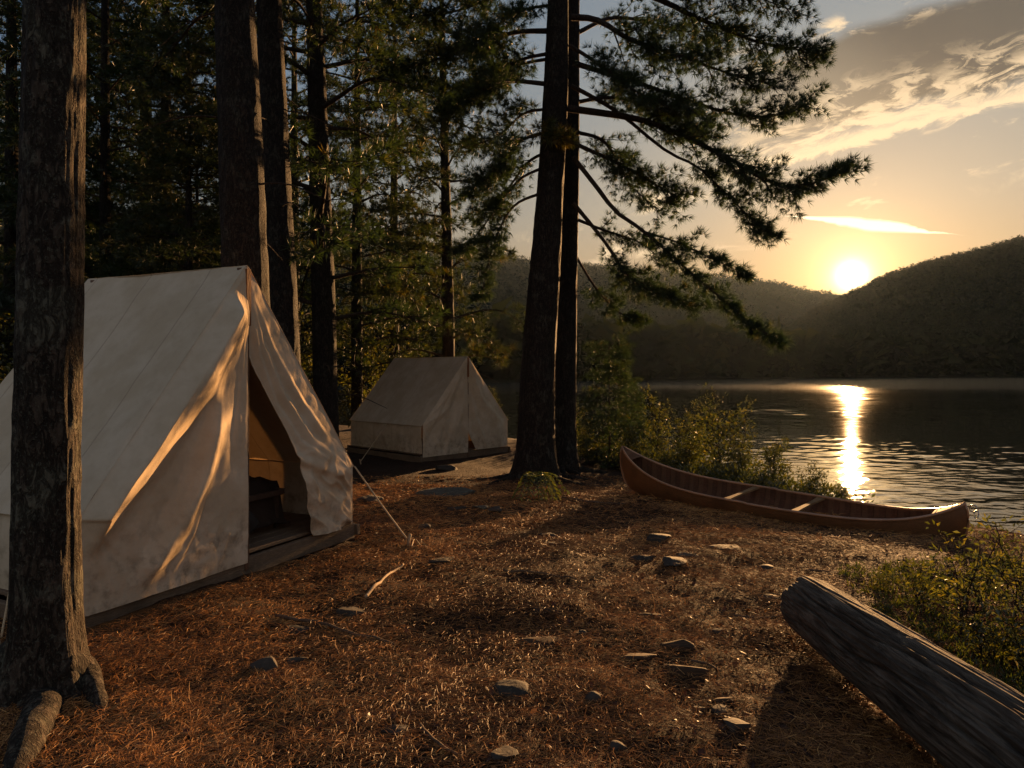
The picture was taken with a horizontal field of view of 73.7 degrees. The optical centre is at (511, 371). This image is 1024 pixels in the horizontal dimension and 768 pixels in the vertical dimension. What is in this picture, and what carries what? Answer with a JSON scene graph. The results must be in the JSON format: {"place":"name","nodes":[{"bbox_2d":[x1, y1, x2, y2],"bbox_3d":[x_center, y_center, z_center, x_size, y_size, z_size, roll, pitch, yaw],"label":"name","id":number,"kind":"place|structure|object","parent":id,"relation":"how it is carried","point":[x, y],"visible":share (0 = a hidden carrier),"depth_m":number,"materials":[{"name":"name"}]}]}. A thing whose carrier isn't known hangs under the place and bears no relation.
{"place":"outdoors","nodes":[
{"label":"outdoors","id":0,"kind":"place"},
{"bbox_2d":[351,658,373,662],"bbox_3d":[-0.833,1.614,3.810,0.127,0.019,0.061,0,0,3],"label":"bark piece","id":1,"kind":"object","parent":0,"point":[366,660],"visible":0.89,"depth_m":3.80,"materials":[{"name":"brown wood"}]},
{"bbox_2d":[0,217,860,383],"bbox_3d":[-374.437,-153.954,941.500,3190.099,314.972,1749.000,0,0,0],"label":"hills","id":2,"kind":"structure","parent":0,"point":[771,306],"depth_m":921.92,"materials":[{"name":"green plant"}]},
{"bbox_2d":[0,211,1023,380],"bbox_3d":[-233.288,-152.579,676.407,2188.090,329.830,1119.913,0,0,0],"label":"forest","id":3,"kind":"object","parent":2,"relation":"on","point":[702,347],"visible":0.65,"depth_m":251.59,"materials":[{"name":"green plant"}]},
{"bbox_2d":[0,425,1023,767],"bbox_3d":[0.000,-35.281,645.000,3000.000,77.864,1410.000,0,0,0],"label":"ground","id":4,"kind":"structure","parent":0,"point":[468,467],"depth_m":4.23,"materials":[{"name":"brown plant"}]},
{"bbox_2d":[0,311,13,383],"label":"leafy tree","id":5,"kind":"object","parent":4,"relation":"on","point":[8,366],"visible":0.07,"depth_m":12.56,"materials":[{"name":"green plant"}]},
{"bbox_2d":[0,4,84,322],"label":"pine tree","id":6,"kind":"object","parent":4,"relation":"on","point":[1,69],"visible":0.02,"depth_m":20.54,"materials":[{"name":"green plant"}]},
{"bbox_2d":[0,0,109,767],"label":"pine tree","id":7,"kind":"object","parent":4,"relation":"on","point":[48,663],"visible":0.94,"depth_m":3.30,"materials":[{"name":"brown plant"}]},
{"bbox_2d":[0,106,127,368],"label":"pine tree","id":8,"kind":"object","parent":4,"relation":"on","point":[93,190],"visible":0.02,"depth_m":15.35,"materials":[{"name":"green plant"}]},
{"bbox_2d":[0,0,175,329],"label":"pine tree","id":9,"kind":"object","parent":4,"relation":"on","point":[19,93],"depth_m":18.82,"materials":[{"name":"green plant"}]},
{"bbox_2d":[0,0,179,378],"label":"pine tree","id":10,"kind":"object","parent":4,"relation":"on","point":[10,107],"visible":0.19,"depth_m":14.37,"materials":[{"name":"green plant"}]},
{"bbox_2d":[0,0,220,319],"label":"pine tree","id":11,"kind":"object","parent":4,"relation":"on","point":[104,76],"visible":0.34,"depth_m":13.17,"materials":[{"name":"green plant"}]},
{"bbox_2d":[2,0,219,276],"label":"pine tree","id":12,"kind":"object","parent":4,"relation":"on","point":[190,18],"visible":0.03,"depth_m":20.76,"materials":[{"name":"green plant"}]},
{"bbox_2d":[2,0,312,381],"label":"pine tree","id":13,"kind":"object","parent":4,"relation":"on","point":[166,6],"visible":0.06,"depth_m":15.99,"materials":[{"name":"green plant"}]},
{"bbox_2d":[140,113,220,271],"bbox_3d":[-6.804,-1.632,14.455,3.725,7.559,3.237,0,0,-11],"label":"pine tree","id":14,"kind":"object","parent":4,"relation":"on","point":[195,192],"visible":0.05,"depth_m":14.27,"materials":[{"name":"green plant"}]},
{"bbox_2d":[91,17,312,353],"bbox_3d":[-5.830,-2.138,12.792,3.914,8.433,3.898,0,0,-5],"label":"pine tree","id":15,"kind":"object","parent":4,"relation":"on","point":[183,130],"visible":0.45,"depth_m":12.04,"materials":[{"name":"green plant"}]},
{"bbox_2d":[0,265,406,637],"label":"canvas tent","id":16,"kind":"object","parent":4,"relation":"on","point":[201,403],"visible":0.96,"depth_m":5.24,"materials":[{"name":"beige fabric"}]},
{"bbox_2d":[249,476,290,530],"bbox_3d":[-2.995,1.343,6.497,1.680,1.035,0.680,0,0,24],"label":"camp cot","id":17,"kind":"object","parent":16,"relation":"in","point":[265,506],"visible":0.1,"depth_m":6.32},
{"bbox_2d":[125,0,330,305],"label":"pine tree","id":18,"kind":"object","parent":4,"relation":"on","point":[242,201],"visible":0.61,"depth_m":8.39,"materials":[{"name":"brown plant"}]},
{"bbox_2d":[116,0,354,364],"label":"pine tree","id":19,"kind":"object","parent":4,"relation":"on","point":[278,197],"visible":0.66,"depth_m":10.07,"materials":[{"name":"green plant"}]},
{"bbox_2d":[250,656,277,671],"bbox_3d":[-1.356,1.612,3.743,0.152,0.084,0.121,0,0,-11],"label":"rock","id":20,"kind":"object","parent":4,"relation":"on","point":[268,663],"visible":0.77,"depth_m":3.72,"materials":[{"name":"grey stone"}]},
{"bbox_2d":[209,0,377,360],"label":"pine tree","id":21,"kind":"object","parent":4,"relation":"on","point":[335,82],"visible":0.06,"depth_m":24.68,"materials":[{"name":"green plant"}]},
{"bbox_2d":[287,657,306,664],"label":"rock","id":22,"kind":"object","parent":4,"relation":"on","point":[296,659],"visible":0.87,"depth_m":3.83,"materials":[{"name":"grey stone"}]},
{"bbox_2d":[285,625,311,634],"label":"rock","id":23,"kind":"object","parent":4,"relation":"on","point":[298,628],"visible":0.88,"depth_m":4.30,"materials":[{"name":"grey stone"}]},
{"bbox_2d":[298,293,312,386],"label":"leafy tree","id":24,"kind":"object","parent":4,"relation":"on","point":[307,333],"visible":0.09,"depth_m":15.93,"materials":[{"name":"green plant"}]},
{"bbox_2d":[149,0,481,436],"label":"pine tree","id":25,"kind":"object","parent":4,"relation":"on","point":[320,222],"visible":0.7,"depth_m":13.31,"materials":[{"name":"green plant"}]},
{"bbox_2d":[274,614,394,644],"bbox_3d":[-1.123,1.613,4.304,1.023,0.055,0.068,0,0,31],"label":"stick","id":26,"kind":"object","parent":4,"relation":"on","point":[324,624],"visible":0.96,"depth_m":4.34,"materials":[{"name":"brown wood"}]},
{"bbox_2d":[336,607,364,617],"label":"rock","id":27,"kind":"object","parent":4,"relation":"on","point":[344,611],"visible":0.87,"depth_m":4.56,"materials":[{"name":"grey stone"}]},
{"bbox_2d":[336,309,398,427],"bbox_3d":[-4.107,0.215,19.031,1.970,3.828,2.430,0,0,8],"label":"leafy tree","id":28,"kind":"object","parent":4,"relation":"on","point":[377,375],"visible":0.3,"depth_m":18.93,"materials":[{"name":"green plant"}]},
{"bbox_2d":[357,495,383,501],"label":"rock","id":29,"kind":"object","parent":4,"relation":"on","point":[369,498],"visible":0.73,"depth_m":9.01,"materials":[{"name":"grey stone"}]},
{"bbox_2d":[364,563,403,597],"bbox_3d":[-0.977,1.583,5.221,0.048,0.054,0.807,0,0,10],"label":"stick","id":30,"kind":"object","parent":4,"relation":"on","point":[372,588],"visible":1,"depth_m":5.08,"materials":[{"name":"brown wood"}]},
{"bbox_2d":[286,0,484,444],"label":"pine tree","id":31,"kind":"object","parent":4,"relation":"on","point":[358,340],"visible":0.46,"depth_m":18.36,"materials":[{"name":"green plant"}]},
{"bbox_2d":[365,487,415,491],"bbox_3d":[-1.904,1.813,10.413,0.983,0.069,0.317,0,0,22],"label":"stick","id":32,"kind":"object","parent":4,"relation":"on","point":[381,489],"visible":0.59,"depth_m":10.42,"materials":[{"name":"brown wood"}]},
{"bbox_2d":[381,724,407,734],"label":"rock","id":33,"kind":"object","parent":4,"relation":"on","point":[400,728],"visible":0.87,"depth_m":3.05,"materials":[{"name":"grey stone"}]},
{"bbox_2d":[363,246,426,393],"bbox_3d":[-3.849,-1.079,23.008,2.572,6.307,2.587,0,0,-9],"label":"leafy tree","id":34,"kind":"object","parent":4,"relation":"on","point":[394,346],"visible":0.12,"depth_m":22.95,"materials":[{"name":"green plant"}]},
{"bbox_2d":[300,0,495,373],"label":"pine tree","id":35,"kind":"object","parent":4,"relation":"on","point":[393,185],"visible":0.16,"depth_m":25.80,"materials":[{"name":"green plant"}]},
{"bbox_2d":[406,534,411,545],"bbox_3d":[-0.974,1.629,6.439,0.060,0.196,0.031,0,0,-28],"label":"tent peg","id":36,"kind":"object","parent":4,"relation":"on","point":[409,539],"visible":0.6,"depth_m":6.43,"materials":[{"name":"brown wood"}]},
{"bbox_2d":[417,524,430,528],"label":"rock","id":37,"kind":"object","parent":4,"relation":"on","point":[425,525],"visible":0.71,"depth_m":7.34,"materials":[{"name":"grey stone"}]},
{"bbox_2d":[347,356,510,461],"bbox_3d":[-2.443,0.853,16.755,2.996,2.434,3.966,0,0,43],"label":"canvas tent","id":38,"kind":"object","parent":4,"relation":"on","point":[439,408],"visible":1,"depth_m":16.25,"materials":[{"name":"beige fabric"}]},
{"bbox_2d":[336,0,528,382],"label":"pine tree","id":39,"kind":"object","parent":4,"relation":"on","point":[445,220],"visible":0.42,"depth_m":20.32,"materials":[{"name":"green plant"}]},
{"bbox_2d":[419,723,457,755],"bbox_3d":[-0.333,1.603,2.972,0.037,0.027,0.319,0,0,-36],"label":"stick","id":40,"kind":"object","parent":4,"relation":"on","point":[438,742],"visible":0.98,"depth_m":2.96,"materials":[{"name":"brown wood"}]},
{"bbox_2d":[426,557,453,562],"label":"rock","id":41,"kind":"object","parent":4,"relation":"on","point":[442,560],"visible":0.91,"depth_m":5.73,"materials":[{"name":"grey stone"}]},
{"bbox_2d":[416,487,475,496],"bbox_3d":[-0.961,1.750,9.871,0.895,0.134,0.705,0,0,-6],"label":"rock","id":42,"kind":"object","parent":4,"relation":"on","point":[450,491],"visible":0.73,"depth_m":9.73,"materials":[{"name":"grey stone"}]},
{"bbox_2d":[435,465,456,470],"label":"rock","id":43,"kind":"object","parent":4,"relation":"on","point":[445,467],"visible":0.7,"depth_m":13.95,"materials":[{"name":"grey stone"}]},
{"bbox_2d":[447,506,465,510],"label":"rock","id":44,"kind":"object","parent":4,"relation":"on","point":[458,507],"visible":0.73,"depth_m":8.50,"materials":[{"name":"grey stone"}]},
{"bbox_2d":[472,505,489,509],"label":"rock","id":45,"kind":"object","parent":4,"relation":"on","point":[484,507],"visible":0.85,"depth_m":8.47,"materials":[{"name":"grey stone"}]},
{"bbox_2d":[488,506,501,512],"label":"rock","id":46,"kind":"object","parent":4,"relation":"on","point":[494,509],"visible":0.83,"depth_m":8.30,"materials":[{"name":"grey stone"}]},
{"bbox_2d":[490,745,518,761],"bbox_3d":[-0.032,1.588,2.834,0.130,0.042,0.109,0,0,-23],"label":"rock","id":47,"kind":"object","parent":4,"relation":"on","point":[504,749],"visible":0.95,"depth_m":2.81,"materials":[{"name":"grey stone"}]},
{"bbox_2d":[492,679,528,697],"bbox_3d":[-0.002,1.609,3.452,0.208,0.061,0.171,0,0,17],"label":"rock","id":48,"kind":"object","parent":4,"relation":"on","point":[514,687],"visible":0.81,"depth_m":3.42,"materials":[{"name":"grey stone"}]},
{"bbox_2d":[503,569,576,579],"bbox_3d":[0.214,1.560,5.267,0.598,0.033,0.041,0,0,18],"label":"stick","id":49,"kind":"object","parent":4,"relation":"on","point":[505,570],"visible":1,"depth_m":5.29,"materials":[{"name":"brown wood"}]},
{"bbox_2d":[511,471,569,502],"bbox_3d":[0.406,1.604,9.395,0.868,0.406,0.904,0,0,0],"label":"fern","id":50,"kind":"object","parent":4,"relation":"on","point":[544,476],"visible":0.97,"depth_m":9.24,"materials":[{"name":"green plant"}]},
{"bbox_2d":[517,636,565,646],"bbox_3d":[0.172,1.609,4.057,0.311,0.032,0.130,0,0,-9],"label":"rock","id":51,"kind":"object","parent":4,"relation":"on","point":[532,639],"visible":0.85,"depth_m":4.06,"materials":[{"name":"grey stone"}]},
{"bbox_2d":[531,607,560,613],"bbox_3d":[0.221,1.579,4.520,0.206,0.031,0.088,0,0,-14],"label":"bark piece","id":52,"kind":"object","parent":4,"relation":"on","point":[540,611],"visible":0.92,"depth_m":4.50,"materials":[{"name":"brown wood"}]},
{"bbox_2d":[540,532,556,536],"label":"rock","id":53,"kind":"object","parent":4,"relation":"on","point":[551,534],"visible":0.52,"depth_m":6.82,"materials":[{"name":"grey stone"}]},
{"bbox_2d":[576,406,595,459],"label":"leafy sapling","id":54,"kind":"object","parent":4,"relation":"on","point":[579,448],"visible":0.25,"depth_m":15.44,"materials":[{"name":"green plant"}]},
{"bbox_2d":[576,425,607,463],"bbox_3d":[1.738,1.630,14.940,0.911,0.925,0.855,0,0,18],"label":"shrub","id":55,"kind":"object","parent":4,"relation":"on","point":[590,449],"visible":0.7,"depth_m":14.90,"materials":[{"name":"green plant"}]},
{"bbox_2d":[585,691,600,702],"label":"rock","id":56,"kind":"object","parent":4,"relation":"on","point":[592,695],"visible":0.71,"depth_m":3.33,"materials":[{"name":"grey stone"}]},
{"bbox_2d":[562,496,625,504],"bbox_3d":[1.022,1.716,9.007,0.984,0.073,0.201,0,0,39],"label":"stick","id":57,"kind":"object","parent":4,"relation":"on","point":[591,501],"visible":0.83,"depth_m":8.88,"materials":[{"name":"brown wood"}]},
{"bbox_2d":[452,0,755,479],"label":"pine tree","id":58,"kind":"object","parent":4,"relation":"on","point":[565,408],"visible":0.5,"depth_m":13.22,"materials":[{"name":"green plant"}]},
{"bbox_2d":[576,328,651,469],"bbox_3d":[2.093,0.662,14.536,1.910,3.287,2.275,0,0,-31],"label":"fir sapling","id":59,"kind":"object","parent":4,"relation":"on","point":[614,368],"visible":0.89,"depth_m":14.46,"materials":[{"name":"green plant"}]},
{"bbox_2d":[610,740,626,750],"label":"rock","id":60,"kind":"object","parent":4,"relation":"on","point":[617,745],"visible":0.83,"depth_m":2.90,"materials":[{"name":"grey stone"}]},
{"bbox_2d":[373,0,873,486],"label":"pine tree","id":61,"kind":"object","parent":4,"relation":"on","point":[535,450],"visible":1,"depth_m":11.98,"materials":[{"name":"green plant"}]},
{"bbox_2d":[606,419,649,464],"bbox_3d":[2.423,1.530,14.001,0.920,1.075,0.838,0,0,-21],"label":"shrub","id":62,"kind":"object","parent":4,"relation":"on","point":[633,438],"visible":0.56,"depth_m":14.01,"materials":[{"name":"green plant"}]},
{"bbox_2d":[605,371,655,446],"bbox_3d":[2.942,1.136,17.031,1.450,2.495,1.727,0,0,35],"label":"fir sapling","id":63,"kind":"object","parent":4,"relation":"on","point":[633,398],"visible":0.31,"depth_m":16.94,"materials":[{"name":"green plant"}]},
{"bbox_2d":[620,653,656,660],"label":"rock","id":64,"kind":"object","parent":4,"relation":"on","point":[636,656],"visible":0.97,"depth_m":3.82,"materials":[{"name":"grey stone"}]},
{"bbox_2d":[629,555,656,561],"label":"rock","id":65,"kind":"object","parent":4,"relation":"on","point":[647,558],"visible":0.82,"depth_m":5.85,"materials":[{"name":"grey stone"}]},
{"bbox_2d":[638,613,662,617],"bbox_3d":[0.911,1.609,4.508,0.176,0.018,0.070,0,0,14],"label":"bark piece","id":66,"kind":"object","parent":4,"relation":"on","point":[651,614],"visible":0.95,"depth_m":4.50,"materials":[{"name":"brown wood"}]},
{"bbox_2d":[639,384,677,458],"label":"leafy sapling","id":67,"kind":"object","parent":4,"relation":"on","point":[655,428],"visible":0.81,"depth_m":15.23,"materials":[{"name":"green plant"}]},
{"bbox_2d":[646,533,670,542],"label":"rock","id":68,"kind":"object","parent":4,"relation":"on","point":[655,537],"visible":0.81,"depth_m":6.72,"materials":[{"name":"grey stone"}]},
{"bbox_2d":[648,444,678,467],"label":"shrub","id":69,"kind":"object","parent":4,"relation":"on","point":[661,460],"visible":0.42,"depth_m":12.40,"materials":[{"name":"green plant"}]},
{"bbox_2d":[662,556,686,566],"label":"rock","id":70,"kind":"object","parent":4,"relation":"on","point":[672,561],"visible":0.89,"depth_m":5.69,"materials":[{"name":"grey stone"}]},
{"bbox_2d":[659,639,695,650],"bbox_3d":[0.971,1.612,4.008,0.206,0.062,0.112,0,0,-3],"label":"rock","id":71,"kind":"object","parent":4,"relation":"on","point":[682,644],"visible":0.93,"depth_m":3.98,"materials":[{"name":"grey stone"}]},
{"bbox_2d":[666,399,702,460],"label":"leafy sapling","id":72,"kind":"object","parent":4,"relation":"on","point":[685,430],"visible":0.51,"depth_m":14.16,"materials":[{"name":"green plant"}]},
{"bbox_2d":[675,552,697,556],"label":"rock","id":73,"kind":"object","parent":4,"relation":"on","point":[684,553],"visible":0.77,"depth_m":6.01,"materials":[{"name":"grey stone"}]},
{"bbox_2d":[664,664,708,675],"bbox_3d":[0.944,1.617,3.705,0.247,0.054,0.104,0,0,20],"label":"rock","id":74,"kind":"object","parent":4,"relation":"on","point":[685,670],"visible":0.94,"depth_m":3.67,"materials":[{"name":"grey stone"}]},
{"bbox_2d":[670,429,709,470],"bbox_3d":[3.372,1.592,13.022,0.792,1.015,0.868,0,0,4],"label":"shrub","id":75,"kind":"object","parent":4,"relation":"on","point":[690,453],"visible":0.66,"depth_m":12.98,"materials":[{"name":"green plant"}]},
{"bbox_2d":[691,706,706,710],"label":"rock","id":76,"kind":"object","parent":4,"relation":"on","point":[701,707],"visible":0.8,"depth_m":3.27,"materials":[{"name":"grey stone"}]},
{"bbox_2d":[683,394,719,464],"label":"leafy sapling","id":77,"kind":"object","parent":4,"relation":"on","point":[702,429],"visible":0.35,"depth_m":15.97,"materials":[{"name":"green plant"}]},
{"bbox_2d":[691,659,721,670],"bbox_3d":[1.070,1.613,3.748,0.030,0.025,0.197,0,0,-39],"label":"stick","id":78,"kind":"object","parent":4,"relation":"on","point":[702,662],"visible":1,"depth_m":3.76,"materials":[{"name":"brown wood"}]},
{"bbox_2d":[712,628,723,632],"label":"rock","id":79,"kind":"object","parent":4,"relation":"on","point":[717,629],"visible":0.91,"depth_m":4.24,"materials":[{"name":"grey stone"}]},
{"bbox_2d":[712,704,726,714],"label":"rock","id":80,"kind":"object","parent":4,"relation":"on","point":[720,707],"visible":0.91,"depth_m":3.23,"materials":[{"name":"grey stone"}]},
{"bbox_2d":[692,382,747,478],"bbox_3d":[3.819,1.186,12.563,0.907,1.993,1.039,0,0,-42],"label":"leafy sapling","id":81,"kind":"object","parent":4,"relation":"on","point":[706,446],"visible":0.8,"depth_m":12.55,"materials":[{"name":"green plant"}]},
{"bbox_2d":[712,697,734,703],"bbox_3d":[1.037,1.609,3.339,0.137,0.036,0.069,0,0,-20],"label":"bark piece","id":82,"kind":"object","parent":4,"relation":"on","point":[724,699],"visible":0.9,"depth_m":3.32,"materials":[{"name":"brown wood"}]},
{"bbox_2d":[709,544,738,549],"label":"rock","id":83,"kind":"object","parent":4,"relation":"on","point":[722,546],"visible":0.76,"depth_m":6.29,"materials":[{"name":"grey stone"}]},
{"bbox_2d":[577,436,877,503],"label":"undergrowth","id":84,"kind":"object","parent":4,"relation":"on","point":[712,472],"visible":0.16,"depth_m":11.14,"materials":[{"name":"green plant"}]},
{"bbox_2d":[723,717,750,731],"bbox_3d":[1.013,1.602,3.097,0.113,0.056,0.098,0,0,-15],"label":"rock","id":85,"kind":"object","parent":4,"relation":"on","point":[737,722],"visible":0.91,"depth_m":3.06,"materials":[{"name":"grey stone"}]},
{"bbox_2d":[711,395,763,476],"bbox_3d":[4.405,1.347,13.161,0.958,1.838,0.837,0,0,-38],"label":"leafy sapling","id":86,"kind":"object","parent":4,"relation":"on","point":[747,452],"visible":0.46,"depth_m":13.09,"materials":[{"name":"green plant"}]},
{"bbox_2d":[725,445,758,483],"bbox_3d":[4.003,1.711,11.902,0.715,0.836,0.652,0,0,-15],"label":"shrub","id":87,"kind":"object","parent":4,"relation":"on","point":[744,462],"visible":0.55,"depth_m":11.90,"materials":[{"name":"green plant"}]},
{"bbox_2d":[734,614,782,618],"bbox_3d":[1.637,1.619,4.511,0.326,0.027,0.053,0,0,4],"label":"stick","id":88,"kind":"object","parent":4,"relation":"on","point":[736,615],"visible":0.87,"depth_m":4.50,"materials":[{"name":"brown wood"}]},
{"bbox_2d":[757,564,773,570],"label":"rock","id":89,"kind":"object","parent":4,"relation":"on","point":[766,566],"visible":0.64,"depth_m":5.63,"materials":[{"name":"grey stone"}]},
{"bbox_2d":[760,594,779,600],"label":"rock","id":90,"kind":"object","parent":4,"relation":"on","point":[767,596],"visible":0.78,"depth_m":4.85,"materials":[{"name":"stone"}]},
{"bbox_2d":[750,437,796,487],"bbox_3d":[4.510,1.658,11.803,0.971,1.134,0.885,0,0,-29],"label":"shrub","id":91,"kind":"object","parent":4,"relation":"on","point":[772,461],"visible":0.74,"depth_m":11.71,"materials":[{"name":"green plant"}]},
{"bbox_2d":[620,445,978,536],"bbox_3d":[3.130,1.471,8.424,0.894,0.705,4.443,-6,5,-44],"label":"canoe","id":92,"kind":"object","parent":4,"relation":"on","point":[644,475],"visible":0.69,"depth_m":8.35,"materials":[{"name":"brown wood"}]},
{"bbox_2d":[792,460,834,495],"bbox_3d":[4.860,1.816,11.015,0.633,0.740,0.577,0,0,36],"label":"shrub","id":93,"kind":"object","parent":4,"relation":"on","point":[816,478],"visible":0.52,"depth_m":11.00,"materials":[{"name":"green plant"}]},
{"bbox_2d":[806,569,852,573],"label":"stick","id":94,"kind":"object","parent":4,"relation":"on","point":[824,571],"visible":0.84,"depth_m":5.48,"materials":[{"name":"brown wood"}]},
{"bbox_2d":[833,480,852,499],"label":"shrub","id":95,"kind":"object","parent":4,"relation":"on","point":[838,484],"visible":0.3,"depth_m":10.97,"materials":[{"name":"green plant"}]},
{"bbox_2d":[868,568,900,594],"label":"shrub","id":96,"kind":"object","parent":4,"relation":"on","point":[883,582],"visible":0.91,"depth_m":4.95,"materials":[{"name":"green plant"}]},
{"bbox_2d":[780,576,1023,767],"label":"log","id":97,"kind":"object","parent":4,"relation":"on","point":[944,708],"visible":1,"depth_m":2.86,"materials":[{"name":"brown wood"}]},
{"bbox_2d":[888,553,953,607],"bbox_3d":[2.799,1.456,4.716,0.356,0.383,0.408,0,0,13],"label":"shrub","id":98,"kind":"object","parent":4,"relation":"on","point":[921,581],"visible":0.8,"depth_m":4.69,"materials":[{"name":"green plant"}]},
{"bbox_2d":[836,551,1023,693],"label":"bush","id":99,"kind":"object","parent":4,"relation":"on","point":[1018,674],"depth_m":4.48,"materials":[{"name":"green plant"}]},
{"bbox_2d":[905,511,1023,635],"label":"shrub","id":100,"kind":"object","parent":4,"relation":"on","point":[980,565],"visible":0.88,"depth_m":4.19,"materials":[{"name":"green plant"}]},
{"bbox_2d":[938,589,1023,665],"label":"shrub","id":101,"kind":"object","parent":4,"relation":"on","point":[981,630],"visible":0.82,"depth_m":3.79,"materials":[{"name":"green plant"}]},
{"bbox_2d":[953,495,1023,619],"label":"shrub","id":102,"kind":"object","parent":4,"relation":"on","point":[1020,574],"visible":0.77,"depth_m":4.41,"materials":[{"name":"green plant"}]},
{"bbox_2d":[984,601,1023,671],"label":"shrub","id":103,"kind":"object","parent":4,"relation":"on","point":[998,619],"visible":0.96,"depth_m":3.62,"materials":[{"name":"green plant"}]},
{"bbox_2d":[0,0,1023,294],"label":"sky","id":104,"kind":"structure","parent":0,"point":[930,90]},
{"bbox_2d":[312,378,1023,535],"bbox_3d":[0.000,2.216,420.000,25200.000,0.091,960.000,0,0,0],"label":"water","id":105,"kind":"structure","parent":0,"point":[921,442],"depth_m":27.02,"materials":[{"name":"black liquid"}]},
{"bbox_2d":[576,241,1023,379],"bbox_3d":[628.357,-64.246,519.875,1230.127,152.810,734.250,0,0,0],"label":"hills","id":106,"kind":"structure","parent":0,"point":[859,318],"depth_m":482.04,"materials":[{"name":"green plant"}]}
]}

